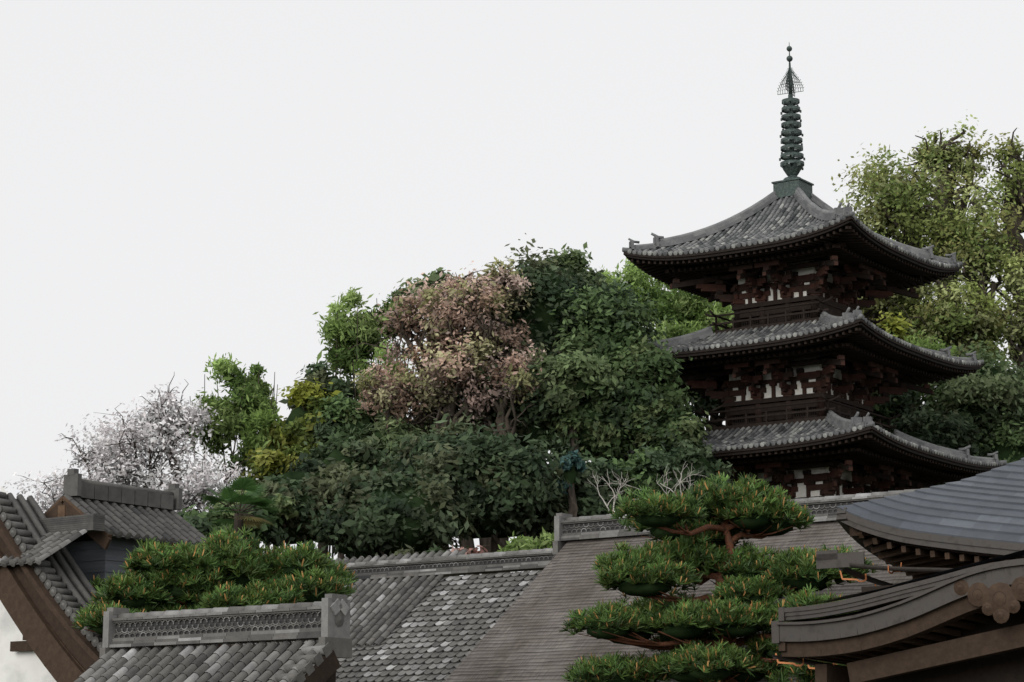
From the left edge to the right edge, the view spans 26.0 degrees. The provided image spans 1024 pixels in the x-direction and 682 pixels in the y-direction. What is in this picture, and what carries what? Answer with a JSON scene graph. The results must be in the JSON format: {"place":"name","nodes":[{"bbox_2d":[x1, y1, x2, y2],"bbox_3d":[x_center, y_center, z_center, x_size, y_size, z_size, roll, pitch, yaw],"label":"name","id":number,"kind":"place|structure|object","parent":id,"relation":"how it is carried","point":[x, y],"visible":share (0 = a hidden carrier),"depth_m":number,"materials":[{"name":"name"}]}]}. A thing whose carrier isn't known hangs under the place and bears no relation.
{"place":"outdoors","nodes":[
{"label":"outdoors","id":0,"kind":"place"},
{"bbox_2d":[65,536,185,648],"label":"gable wall","id":1,"kind":"structure","parent":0,"point":[92,558],"depth_m":49.48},
{"bbox_2d":[0,486,339,681],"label":"hall","id":2,"kind":"structure","parent":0,"point":[60,646],"depth_m":47.31,"materials":[{"name":"brown wood"}]},
{"bbox_2d":[198,475,281,645],"bbox_3d":[-7.827,8.927,63.416,2.647,10.212,2.875,0,-11,0],"label":"palm","id":3,"kind":"object","parent":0,"point":[249,486],"depth_m":64.06,"materials":[{"name":"green plant"}]},
{"bbox_2d":[0,0,1023,575],"label":"sky","id":4,"kind":"structure","parent":0,"point":[183,182],"materials":[{"name":"white"}]},
{"bbox_2d":[206,265,1023,558],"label":"foliage","id":5,"kind":"object","parent":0,"point":[411,540],"visible":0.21,"depth_m":92.27,"materials":[{"name":"green plant"}]},
{"bbox_2d":[777,44,803,179],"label":"pagoda finial","id":6,"kind":"object","parent":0,"point":[792,128],"visible":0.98,"depth_m":103.78,"materials":[{"name":"metal"}]},
{"bbox_2d":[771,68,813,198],"bbox_3d":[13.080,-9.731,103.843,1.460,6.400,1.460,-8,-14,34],"label":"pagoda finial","id":7,"kind":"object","parent":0,"point":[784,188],"visible":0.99,"depth_m":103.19,"materials":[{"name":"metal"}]},
{"bbox_2d":[695,295,900,425],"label":"pagoda wood","id":8,"kind":"object","parent":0,"point":[823,399],"visible":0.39,"depth_m":99.67,"materials":[{"name":"brown wood"}]},
{"bbox_2d":[605,216,1004,499],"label":"pagoda","id":9,"kind":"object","parent":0,"point":[854,258],"depth_m":98.88,"materials":[{"name":"brown wood"}]},
{"bbox_2d":[622,187,1006,470],"bbox_3d":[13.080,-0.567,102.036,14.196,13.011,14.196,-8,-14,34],"label":"pagoda roof tiles","id":10,"kind":"object","parent":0,"point":[736,336],"visible":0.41,"depth_m":99.33,"materials":[{"name":"grey tile"}]},
{"bbox_3d":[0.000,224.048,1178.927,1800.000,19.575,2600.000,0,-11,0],"label":"terrain","id":11,"kind":"structure","parent":0,"visible":0},
{"bbox_2d":[0,468,923,681],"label":"hall tiles","id":12,"kind":"object","parent":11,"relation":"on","point":[441,629],"visible":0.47,"depth_m":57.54,"materials":[{"name":"grey tile"}]},
{"bbox_2d":[445,521,1020,681],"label":"shingle roof","id":13,"kind":"structure","parent":12,"relation":"on","point":[524,639],"depth_m":53.56,"materials":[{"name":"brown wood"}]},
{"bbox_2d":[71,471,878,681],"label":"pine","id":14,"kind":"object","parent":11,"relation":"on","point":[655,561],"depth_m":47.20,"materials":[{"name":"green plant"}]},
{"bbox_2d":[3,114,1023,576],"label":"forest","id":15,"kind":"object","parent":11,"relation":"on","point":[269,444],"depth_m":93.87,"materials":[{"name":"green plant"}]},
{"bbox_2d":[587,465,706,513],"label":"bare shrub","id":16,"kind":"object","parent":11,"relation":"on","point":[620,483],"visible":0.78,"depth_m":75.09,"materials":[{"name":"grey plant"}]},
{"bbox_2d":[779,520,1023,681],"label":"wooden hall","id":17,"kind":"object","parent":11,"relation":"on","point":[976,634],"visible":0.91,"depth_m":41.34,"materials":[{"name":"wood"}]},
{"bbox_2d":[775,562,901,668],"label":"hall hooks","id":18,"kind":"object","parent":17,"relation":"attached to","point":[809,667],"visible":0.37,"depth_m":45.05,"materials":[{"name":"orange metal"}]},
{"bbox_2d":[772,563,952,666],"bbox_3d":[8.624,5.979,46.456,7.335,2.451,9.854,0,-11,0],"label":"hall gutter","id":19,"kind":"object","parent":17,"relation":"attached to","point":[852,572],"visible":0.35,"depth_m":44.99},
{"bbox_2d":[771,507,1023,643],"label":"roof","id":20,"kind":"object","parent":17,"relation":"on","point":[923,597],"visible":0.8,"depth_m":41.79,"materials":[{"name":"brown wood"}]},
{"bbox_2d":[795,458,1023,605],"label":"curved roof","id":21,"kind":"structure","parent":17,"relation":"on","point":[988,505],"depth_m":45.54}
]}

